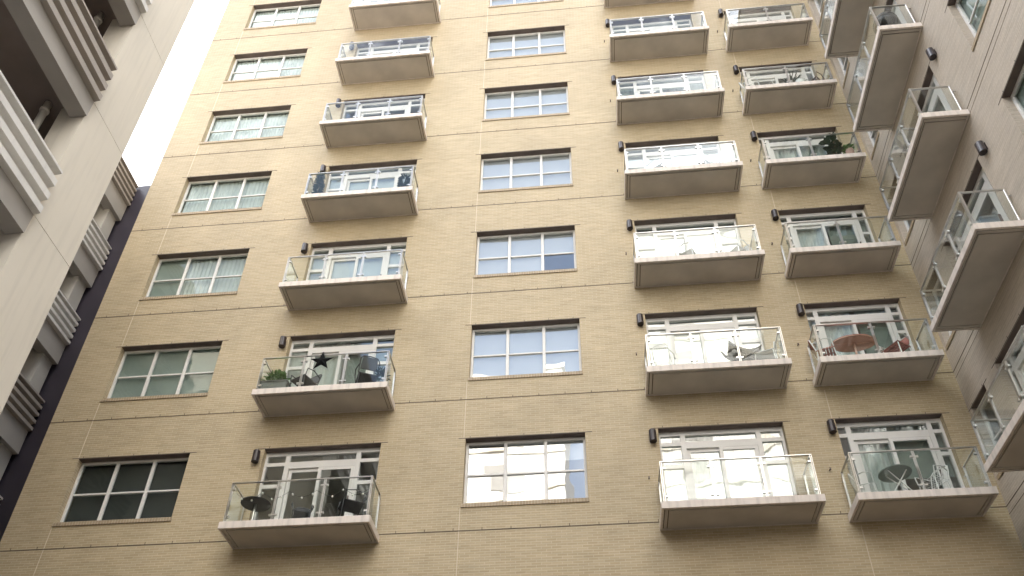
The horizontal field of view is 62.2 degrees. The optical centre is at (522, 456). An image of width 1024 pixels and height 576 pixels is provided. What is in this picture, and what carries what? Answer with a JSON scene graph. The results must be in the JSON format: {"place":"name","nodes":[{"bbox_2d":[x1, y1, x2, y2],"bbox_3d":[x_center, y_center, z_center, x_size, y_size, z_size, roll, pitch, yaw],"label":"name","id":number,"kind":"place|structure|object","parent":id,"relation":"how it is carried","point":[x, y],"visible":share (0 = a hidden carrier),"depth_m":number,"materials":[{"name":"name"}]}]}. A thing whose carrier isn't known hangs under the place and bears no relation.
{"place":"outdoors","nodes":[
{"label":"outdoors","id":0,"kind":"place"},
{"bbox_2d":[0,0,194,499],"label":"parking garage","id":1,"kind":"structure","parent":0,"point":[78,80],"depth_m":14.06,"materials":[{"name":"white concrete"}]},
{"bbox_2d":[122,0,228,185],"label":"sky","id":2,"kind":"structure","parent":0,"point":[143,154],"materials":[{"name":"white"}]},
{"bbox_2d":[873,11,897,33],"bbox_3d":[8.364,-9.782,19.432,0.550,0.952,0.550,-3,-36,4],"label":"kettle grill","id":3,"kind":"object","parent":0,"point":[887,18],"visible":0.57,"depth_m":19.33,"materials":[{"name":"black metal"}]},
{"label":"ground","id":4,"kind":"structure","parent":0,"visible":0},
{"bbox_2d":[0,185,150,540],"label":"infill wall","id":5,"kind":"structure","parent":4,"relation":"on","point":[15,474],"depth_m":22.78,"materials":[{"name":"blue metal"}]},
{"bbox_2d":[0,0,1023,575],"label":"apartment building","id":6,"kind":"structure","parent":4,"relation":"on","point":[490,282],"depth_m":19.84,"materials":[{"name":"beige brick"}]},
{"bbox_2d":[52,451,196,526],"bbox_3d":[-8.589,0.761,18.407,2.865,1.828,0.297,-3,-36,4],"label":"window","id":7,"kind":"structure","parent":6,"relation":"in","point":[145,490],"depth_m":18.56,"materials":[{"name":"glass"}]},
{"bbox_2d":[100,339,225,401],"bbox_3d":[-8.577,-1.991,20.404,2.865,1.828,0.277,-3,-36,4],"label":"window","id":8,"kind":"structure","parent":6,"relation":"in","point":[182,371],"depth_m":20.59,"materials":[{"name":"glass"}]},
{"bbox_2d":[139,247,254,300],"bbox_3d":[-8.562,-4.727,22.423,2.865,1.828,0.314,-3,-36,4],"label":"window","id":9,"kind":"structure","parent":6,"relation":"in","point":[221,276],"depth_m":22.65,"materials":[{"name":"metal"}]},
{"bbox_2d":[171,170,275,215],"bbox_3d":[-8.549,-7.473,24.428,2.865,1.828,0.316,-3,-36,4],"label":"window","id":10,"kind":"structure","parent":6,"relation":"in","point":[245,195],"depth_m":24.70,"materials":[{"name":"glass"}]},
{"bbox_2d":[199,104,295,144],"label":"window","id":11,"kind":"structure","parent":6,"relation":"in","point":[271,126],"depth_m":26.74,"materials":[{"name":"glass"}]},
{"bbox_2d":[241,496,270,519],"bbox_3d":[-5.392,1.210,17.001,0.600,0.620,0.560,-3,-36,4],"label":"side table","id":12,"kind":"object","parent":6,"relation":"on","point":[258,504],"visible":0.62,"depth_m":17.13,"materials":[{"name":"black metal"}]},
{"bbox_2d":[251,449,260,463],"bbox_3d":[-5.765,0.005,18.381,0.154,0.303,0.161,-3,-36,4],"label":"wall light","id":13,"kind":"object","parent":6,"relation":"attached to","point":[255,456],"visible":1,"depth_m":18.32,"materials":[{"name":"brown metal"}]},
{"bbox_2d":[223,48,307,82],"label":"window","id":14,"kind":"structure","parent":6,"relation":"in","point":[291,67],"depth_m":28.77,"materials":[{"name":"metal"}]},
{"bbox_2d":[259,369,291,388],"bbox_3d":[-5.537,-1.622,18.989,0.694,0.737,0.486,-3,-36,4],"label":"planter box","id":15,"kind":"object","parent":6,"relation":"on","point":[280,379],"visible":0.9,"depth_m":18.87,"materials":[{"name":"green plant"}]},
{"bbox_2d":[278,336,286,348],"bbox_3d":[-5.752,-2.741,20.385,0.154,0.303,0.161,-3,-36,4],"label":"wall light","id":16,"kind":"object","parent":6,"relation":"attached to","point":[282,342],"visible":1,"depth_m":20.32,"materials":[{"name":"brown metal"}]},
{"bbox_2d":[243,0,321,29],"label":"window","id":17,"kind":"structure","parent":6,"relation":"in","point":[307,16],"depth_m":30.80,"materials":[{"name":"glass"}]},
{"bbox_2d":[291,502,313,517],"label":"metal chair","id":18,"kind":"object","parent":6,"relation":"on","point":[300,512],"visible":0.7,"depth_m":17.01,"materials":[{"name":"black metal"}]},
{"bbox_2d":[237,489,367,501],"bbox_3d":[-4.389,0.773,16.946,2.755,0.217,0.062,-3,-36,4],"label":"string light","id":19,"kind":"object","parent":6,"relation":"hanging from","point":[303,496],"visible":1,"depth_m":16.93,"materials":[{"name":"black metal"}]},
{"bbox_2d":[301,242,307,253],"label":"wall light","id":20,"kind":"object","parent":6,"relation":"attached to","point":[304,248],"visible":1,"depth_m":22.32,"materials":[{"name":"grey metal"}]},
{"bbox_2d":[289,368,321,386],"bbox_3d":[-4.882,-1.622,19.107,0.556,0.884,0.555,-19,-40,24],"label":"metal chair","id":21,"kind":"object","parent":6,"relation":"on","point":[308,381],"visible":0.7,"depth_m":19.06,"materials":[{"name":"black metal"}]},
{"bbox_2d":[310,170,325,193],"bbox_3d":[-5.602,-7.312,23.286,0.412,1.395,0.409,-3,-36,4],"label":"potted conifer","id":22,"kind":"object","parent":6,"relation":"on","point":[319,184],"visible":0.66,"depth_m":23.34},
{"bbox_2d":[254,441,387,519],"bbox_3d":[-4.340,0.770,17.915,2.890,2.390,0.256,-3,-36,4],"label":"patio door","id":23,"kind":"structure","parent":6,"relation":"in","point":[290,468],"depth_m":18.39,"materials":[{"name":"metal"}]},
{"bbox_2d":[311,352,333,368],"bbox_3d":[-4.463,-2.138,18.906,0.542,0.522,0.100,-3,-36,4],"label":"star ornament","id":24,"kind":"object","parent":6,"relation":"hanging from","point":[322,360],"visible":1,"depth_m":18.86,"materials":[{"name":"black metal"}]},
{"bbox_2d":[320,164,325,174],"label":"wall light","id":25,"kind":"object","parent":6,"relation":"attached to","point":[323,168],"visible":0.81,"depth_m":24.33,"materials":[{"name":"grey metal"}]},
{"bbox_2d":[335,98,340,107],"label":"wall light","id":26,"kind":"object","parent":6,"relation":"attached to","point":[337,101],"visible":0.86,"depth_m":26.33,"materials":[{"name":"grey metal"}]},
{"bbox_2d":[285,328,400,386],"bbox_3d":[-4.324,-1.951,19.955,2.890,2.390,0.344,-3,-36,4],"label":"patio door","id":27,"kind":"structure","parent":6,"relation":"in","point":[379,340],"depth_m":20.41,"materials":[{"name":"glass"}]},
{"bbox_2d":[349,41,354,49],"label":"wall light","id":28,"kind":"object","parent":6,"relation":"attached to","point":[351,46],"visible":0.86,"depth_m":28.32,"materials":[{"name":"grey metal"}]},
{"bbox_2d":[336,489,368,515],"bbox_3d":[-3.381,1.018,16.983,0.576,0.924,0.578,15,-39,-20],"label":"metal chair","id":29,"kind":"object","parent":6,"relation":"on","point":[350,506],"visible":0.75,"depth_m":16.93,"materials":[{"name":"black metal"}]},
{"bbox_2d":[306,236,412,279],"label":"patio door","id":30,"kind":"structure","parent":6,"relation":"in","point":[382,263],"depth_m":22.38,"materials":[{"name":"metal"}]},
{"bbox_2d":[355,355,379,382],"bbox_3d":[-3.466,-1.740,18.916,0.544,0.859,0.542,12,-38,-16],"label":"metal chair","id":31,"kind":"object","parent":6,"relation":"on","point":[369,363],"visible":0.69,"depth_m":18.89,"materials":[{"name":"grey metal"}]},
{"bbox_2d":[326,159,416,192],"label":"patio door","id":32,"kind":"structure","parent":6,"relation":"in","point":[361,180],"depth_m":24.44,"materials":[{"name":"glass"}]},
{"bbox_2d":[368,0,394,2],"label":"patio door","id":33,"kind":"structure","parent":6,"relation":"in","point":[369,1],"depth_m":30.66,"materials":[{"name":"metal"}]},
{"bbox_2d":[374,367,390,381],"bbox_3d":[-3.094,-1.714,18.813,0.396,0.697,0.394,-3,-36,4],"label":"potted plant","id":34,"kind":"object","parent":6,"relation":"on","point":[380,370],"visible":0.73,"depth_m":18.84,"materials":[{"name":"blue plant"}]},
{"bbox_2d":[341,93,427,118],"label":"patio door","id":35,"kind":"structure","parent":6,"relation":"in","point":[362,112],"depth_m":26.49,"materials":[{"name":"glass"}]},
{"bbox_2d":[356,36,436,56],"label":"patio door","id":36,"kind":"structure","parent":6,"relation":"in","point":[417,43],"depth_m":28.54,"materials":[{"name":"metal"}]},
{"bbox_2d":[397,174,412,186],"bbox_3d":[-3.189,-7.220,22.945,0.441,0.862,0.442,-3,-36,4],"label":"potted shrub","id":37,"kind":"object","parent":6,"relation":"on","point":[400,183],"visible":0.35,"depth_m":22.97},
{"bbox_2d":[476,147,572,192],"bbox_3d":[0.103,-7.924,23.754,2.865,1.828,0.277,-3,-36,4],"label":"window","id":38,"kind":"structure","parent":6,"relation":"in","point":[554,171],"depth_m":24.00,"materials":[{"name":"glass"}]},
{"bbox_2d":[483,25,566,60],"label":"window","id":39,"kind":"structure","parent":6,"relation":"in","point":[543,44],"depth_m":28.08,"materials":[{"name":"glass"}]},
{"bbox_2d":[459,431,591,507],"bbox_3d":[0.064,0.316,17.742,2.865,1.828,0.277,-3,-36,4],"label":"window","id":40,"kind":"structure","parent":6,"relation":"in","point":[526,459],"depth_m":17.98,"materials":[{"name":"glass"}]},
{"bbox_2d":[488,0,563,7],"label":"window","id":41,"kind":"structure","parent":6,"relation":"in","point":[493,3],"depth_m":29.69,"materials":[{"name":"glass"}]},
{"bbox_2d":[473,224,579,277],"bbox_3d":[0.090,-5.177,21.750,2.865,1.828,0.277,-3,-36,4],"label":"window","id":42,"kind":"structure","parent":6,"relation":"in","point":[511,255],"depth_m":22.02,"materials":[{"name":"metal"}]},
{"bbox_2d":[482,81,570,121],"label":"window","id":43,"kind":"structure","parent":6,"relation":"in","point":[552,102],"depth_m":26.04,"materials":[{"name":"glass"}]},
{"bbox_2d":[468,317,585,380],"bbox_3d":[0.077,-2.431,19.746,2.865,1.828,0.277,-3,-36,4],"label":"window","id":44,"kind":"structure","parent":6,"relation":"in","point":[550,349],"depth_m":19.92,"materials":[{"name":"glass"}]},
{"bbox_2d":[605,19,609,27],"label":"wall light","id":45,"kind":"object","parent":6,"relation":"attached to","point":[607,22],"visible":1,"depth_m":27.68,"materials":[{"name":"brown metal"}]},
{"bbox_2d":[611,75,615,84],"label":"wall light","id":46,"kind":"object","parent":6,"relation":"attached to","point":[613,79],"visible":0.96,"depth_m":25.69,"materials":[{"name":"brown metal"}]},
{"bbox_2d":[618,141,623,151],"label":"wall light","id":47,"kind":"object","parent":6,"relation":"attached to","point":[621,146],"visible":0.99,"depth_m":23.68,"materials":[{"name":"brown metal"}]},
{"bbox_2d":[626,219,632,230],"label":"wall light","id":48,"kind":"object","parent":6,"relation":"attached to","point":[629,223],"visible":1,"depth_m":21.67,"materials":[{"name":"brown metal"}]},
{"bbox_2d":[636,313,643,325],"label":"wall light","id":49,"kind":"object","parent":6,"relation":"attached to","point":[639,317],"visible":1,"depth_m":19.67,"materials":[{"name":"brown metal"}]},
{"bbox_2d":[612,14,691,33],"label":"patio door","id":50,"kind":"structure","parent":6,"relation":"in","point":[680,21],"depth_m":27.89,"materials":[{"name":"glass"}]},
{"bbox_2d":[649,428,656,443],"bbox_3d":[2.725,-0.426,17.736,0.154,0.303,0.161,-3,-36,4],"label":"wall light","id":51,"kind":"object","parent":6,"relation":"attached to","point":[652,436],"visible":1,"depth_m":17.67,"materials":[{"name":"brown metal"}]},
{"bbox_2d":[646,158,662,167],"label":"garden chair","id":52,"kind":"object","parent":6,"relation":"on","point":[659,165],"visible":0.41,"depth_m":22.31,"materials":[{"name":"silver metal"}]},
{"bbox_2d":[616,70,705,95],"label":"patio door","id":53,"kind":"structure","parent":6,"relation":"in","point":[635,89],"depth_m":25.85,"materials":[{"name":"metal"}]},
{"bbox_2d":[651,343,674,365],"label":"garden chair","id":54,"kind":"object","parent":6,"relation":"on","point":[669,350],"visible":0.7,"depth_m":18.38,"materials":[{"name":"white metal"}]},
{"bbox_2d":[625,135,723,169],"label":"patio door","id":55,"kind":"structure","parent":6,"relation":"in","point":[684,155],"depth_m":23.78,"materials":[{"name":"metal"}]},
{"bbox_2d":[674,242,695,254],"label":"garden chair","id":56,"kind":"object","parent":6,"relation":"on","point":[690,251],"visible":0.34,"depth_m":20.28,"materials":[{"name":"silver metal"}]},
{"bbox_2d":[633,213,740,257],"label":"patio door","id":57,"kind":"structure","parent":6,"relation":"in","point":[701,241],"depth_m":21.74,"materials":[{"name":"metal"}]},
{"bbox_2d":[645,306,763,365],"bbox_3d":[4.173,-2.402,19.283,2.890,2.390,0.279,-3,-36,4],"label":"patio door","id":58,"kind":"structure","parent":6,"relation":"in","point":[708,347],"depth_m":19.71,"materials":[{"name":"glass"}]},
{"bbox_2d":[704,154,715,163],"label":"garden chair","id":59,"kind":"object","parent":6,"relation":"on","point":[706,161],"visible":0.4,"depth_m":22.21,"materials":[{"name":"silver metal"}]},
{"bbox_2d":[718,8,723,16],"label":"wall light","id":60,"kind":"object","parent":6,"relation":"attached to","point":[720,12],"visible":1,"depth_m":27.40,"materials":[{"name":"brown metal"}]},
{"bbox_2d":[654,421,796,500],"bbox_3d":[4.163,0.361,17.301,2.890,2.390,0.336,-3,-36,4],"label":"patio door","id":61,"kind":"structure","parent":6,"relation":"in","point":[740,478],"depth_m":17.61,"materials":[{"name":"metal"}]},
{"bbox_2d":[733,65,738,74],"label":"wall light","id":62,"kind":"object","parent":6,"relation":"attached to","point":[735,69],"visible":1,"depth_m":25.40,"materials":[{"name":"brown metal"}]},
{"bbox_2d":[725,239,749,251],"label":"garden chair","id":63,"kind":"object","parent":6,"relation":"on","point":[738,247],"visible":0.49,"depth_m":20.22,"materials":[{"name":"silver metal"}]},
{"bbox_2d":[721,340,761,360],"bbox_3d":[4.744,-2.123,18.381,0.760,0.906,0.610,6,-37,-8],"label":"butterfly chair","id":64,"kind":"object","parent":6,"relation":"on","point":[732,354],"visible":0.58,"depth_m":18.20,"materials":[{"name":"grey fabric"}]},
{"bbox_2d":[739,76,759,92],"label":"wire chair","id":65,"kind":"object","parent":6,"relation":"on","point":[741,86],"visible":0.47,"depth_m":24.22,"materials":[{"name":"white metal"}]},
{"bbox_2d":[750,131,756,140],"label":"wall light","id":66,"kind":"object","parent":6,"relation":"attached to","point":[753,135],"visible":1,"depth_m":23.39,"materials":[{"name":"brown metal"}]},
{"bbox_2d":[724,6,792,23],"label":"patio door","id":67,"kind":"structure","parent":6,"relation":"in","point":[781,11],"depth_m":27.62,"materials":[{"name":"glass"}]},
{"bbox_2d":[754,342,777,359],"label":"garden chair","id":68,"kind":"object","parent":6,"relation":"on","point":[771,353],"visible":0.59,"depth_m":18.24,"materials":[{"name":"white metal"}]},
{"bbox_2d":[771,209,778,220],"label":"wall light","id":69,"kind":"object","parent":6,"relation":"attached to","point":[774,214],"visible":1,"depth_m":21.40,"materials":[{"name":"brown metal"}]},
{"bbox_2d":[739,60,816,85],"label":"patio door","id":70,"kind":"structure","parent":6,"relation":"in","point":[775,77],"depth_m":25.58,"materials":[{"name":"metal"}]},
{"bbox_2d":[781,69,807,82],"bbox_3d":[7.827,-10.535,24.408,0.839,1.225,0.793,-3,-36,4],"label":"potted palm","id":71,"kind":"object","parent":6,"relation":"on","point":[794,79],"visible":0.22,"depth_m":24.41,"materials":[{"name":"green plant"}]},
{"bbox_2d":[757,126,842,159],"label":"patio door","id":72,"kind":"structure","parent":6,"relation":"in","point":[792,148],"depth_m":23.54,"materials":[{"name":"glass"}]},
{"bbox_2d":[795,78,805,81],"bbox_3d":[7.872,-10.428,23.963,0.360,0.530,0.360,-3,-36,4],"label":"garden stool","id":73,"kind":"object","parent":6,"relation":"on","point":[800,80],"visible":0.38,"depth_m":23.89,"materials":[{"name":"white ceramic"}]},
{"bbox_2d":[796,303,804,316],"bbox_3d":[6.373,-3.357,19.464,0.154,0.303,0.161,-3,-36,4],"label":"wall light","id":74,"kind":"object","parent":6,"relation":"attached to","point":[800,309],"visible":1,"depth_m":19.40,"materials":[{"name":"brown metal"}]},
{"bbox_2d":[808,0,824,28],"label":"window","id":75,"kind":"structure","parent":6,"relation":"in","point":[821,7],"depth_m":26.63,"materials":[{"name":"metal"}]},
{"bbox_2d":[811,71,825,80],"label":"wooden chair","id":76,"kind":"object","parent":6,"relation":"on","point":[815,78],"visible":0.24,"depth_m":23.98,"materials":[{"name":"brown wood"}]},
{"bbox_2d":[807,338,836,360],"bbox_3d":[6.479,-2.178,18.217,0.520,0.818,0.523,-15,-39,20],"label":"slatted chair","id":77,"kind":"object","parent":6,"relation":"on","point":[812,349],"visible":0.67,"depth_m":18.16,"materials":[{"name":"white wood"}]},
{"bbox_2d":[777,204,874,249],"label":"patio door","id":78,"kind":"structure","parent":6,"relation":"in","point":[852,231],"depth_m":21.48,"materials":[{"name":"metal"}]},
{"bbox_2d":[826,419,836,433],"bbox_3d":[6.360,-0.610,17.460,0.154,0.303,0.161,-3,-36,4],"label":"wall light","id":79,"kind":"object","parent":6,"relation":"attached to","point":[831,426],"visible":1,"depth_m":17.39,"materials":[{"name":"brown metal"}]},
{"bbox_2d":[819,132,844,154],"bbox_3d":[8.147,-7.949,22.205,0.565,1.254,0.536,-23,-42,29],"label":"fig plant","id":80,"kind":"object","parent":6,"relation":"on","point":[831,148],"visible":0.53,"depth_m":22.25,"materials":[{"name":"green plant"}]},
{"bbox_2d":[837,57,849,88],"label":"window","id":81,"kind":"structure","parent":6,"relation":"in","point":[845,72],"depth_m":24.63,"materials":[{"name":"metal"}]},
{"bbox_2d":[842,143,854,153],"bbox_3d":[8.476,-7.823,21.946,0.335,0.747,0.327,-22,-42,27],"label":"flower pot","id":82,"kind":"object","parent":6,"relation":"on","point":[847,148],"visible":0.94,"depth_m":21.99,"materials":[{"name":"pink ceramic"}]},
{"bbox_2d":[831,334,874,353],"bbox_3d":[7.120,-2.182,18.076,0.938,0.660,0.530,-3,-36,4],"label":"oval table","id":83,"kind":"object","parent":6,"relation":"on","point":[855,343],"visible":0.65,"depth_m":18.21,"materials":[{"name":"red wood"}]},
{"bbox_2d":[803,297,914,355],"bbox_3d":[7.597,-2.556,19.049,2.460,2.390,0.344,-3,-36,4],"label":"patio door","id":84,"kind":"structure","parent":6,"relation":"in","point":[885,333],"depth_m":19.50,"materials":[{"name":"glass"}]},
{"bbox_2d":[847,471,877,492],"bbox_3d":[6.513,0.616,16.174,0.456,0.695,0.460,-15,-39,20],"label":"wire chair","id":85,"kind":"object","parent":6,"relation":"on","point":[851,480],"visible":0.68,"depth_m":16.17,"materials":[{"name":"white metal"}]},
{"bbox_2d":[867,131,879,160],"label":"window","id":86,"kind":"structure","parent":6,"relation":"in","point":[874,143],"depth_m":22.34,"materials":[{"name":"metal"}]},
{"bbox_2d":[878,464,911,490],"bbox_3d":[7.127,0.579,16.059,0.620,0.637,0.600,-3,-36,4],"label":"folding table","id":87,"kind":"object","parent":6,"relation":"on","point":[896,473],"visible":0.88,"depth_m":16.16,"materials":[{"name":"glass"}]},
{"bbox_2d":[879,332,911,352],"bbox_3d":[8.016,-2.265,18.122,0.542,0.859,0.544,19,-40,-24],"label":"chair","id":88,"kind":"object","parent":6,"relation":"on","point":[901,345],"visible":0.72,"depth_m":18.07,"materials":[{"name":"red fabric"}]},
{"bbox_2d":[884,0,906,23],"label":"patio door","id":89,"kind":"structure","parent":6,"relation":"in","point":[896,10],"depth_m":20.62,"materials":[{"name":"metal"}]},
{"bbox_2d":[833,412,964,491],"bbox_3d":[7.584,0.190,17.045,2.460,2.390,0.345,-3,-36,4],"label":"patio door","id":90,"kind":"structure","parent":6,"relation":"in","point":[873,433],"depth_m":17.42,"materials":[{"name":"glass"}]},
{"bbox_2d":[887,169,914,245],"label":"window","id":91,"kind":"structure","parent":6,"relation":"in","point":[891,194],"depth_m":20.74,"materials":[{"name":"metal"}]},
{"bbox_2d":[900,62,951,156],"bbox_3d":[9.141,-6.994,18.725,0.345,2.390,2.460,-3,-36,4],"label":"patio door","id":92,"kind":"structure","parent":6,"relation":"in","point":[938,102],"depth_m":18.89,"materials":[{"name":"metal"}]},
{"bbox_2d":[926,47,936,60],"bbox_3d":[8.769,-8.631,18.209,0.161,0.303,0.154,-3,-36,4],"label":"wall light","id":93,"kind":"object","parent":6,"relation":"attached to","point":[931,53],"visible":1,"depth_m":18.14,"materials":[{"name":"brown metal"}]},
{"bbox_2d":[914,465,951,489],"bbox_3d":[7.836,0.504,16.116,0.520,0.818,0.523,15,-39,-20],"label":"wire chair","id":94,"kind":"object","parent":6,"relation":"on","point":[934,477],"visible":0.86,"depth_m":16.13,"materials":[{"name":"white metal"}]},
{"bbox_2d":[925,262,955,349],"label":"window","id":95,"kind":"structure","parent":6,"relation":"in","point":[932,282],"depth_m":19.06,"materials":[{"name":"glass"}]},
{"bbox_2d":[945,0,990,51],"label":"window","id":96,"kind":"structure","parent":6,"relation":"in","point":[973,12],"depth_m":16.82,"materials":[{"name":"glass"}]},
{"bbox_2d":[941,155,1009,252],"bbox_3d":[9.084,-4.245,16.725,0.256,2.390,2.460,-3,-36,4],"label":"patio door","id":97,"kind":"structure","parent":6,"relation":"in","point":[957,227],"depth_m":17.06,"materials":[{"name":"glass"}]},
{"bbox_2d":[974,140,987,155],"bbox_3d":[8.757,-5.884,16.205,0.161,0.303,0.154,-3,-36,4],"label":"wall light","id":98,"kind":"object","parent":6,"relation":"attached to","point":[981,147],"visible":1,"depth_m":16.14,"materials":[{"name":"brown metal"}]},
{"bbox_2d":[969,379,1003,479],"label":"window","id":99,"kind":"structure","parent":6,"relation":"in","point":[980,395],"depth_m":17.00,"materials":[{"name":"metal"}]},
{"bbox_2d":[992,307,1023,402],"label":"patio door","id":100,"kind":"structure","parent":6,"relation":"in","point":[1017,363],"depth_m":15.71,"materials":[{"name":"glass"}]},
{"bbox_2d":[998,40,1023,118],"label":"window","id":101,"kind":"structure","parent":6,"relation":"in","point":[1017,75],"depth_m":15.21,"materials":[{"name":"metal"}]}
]}

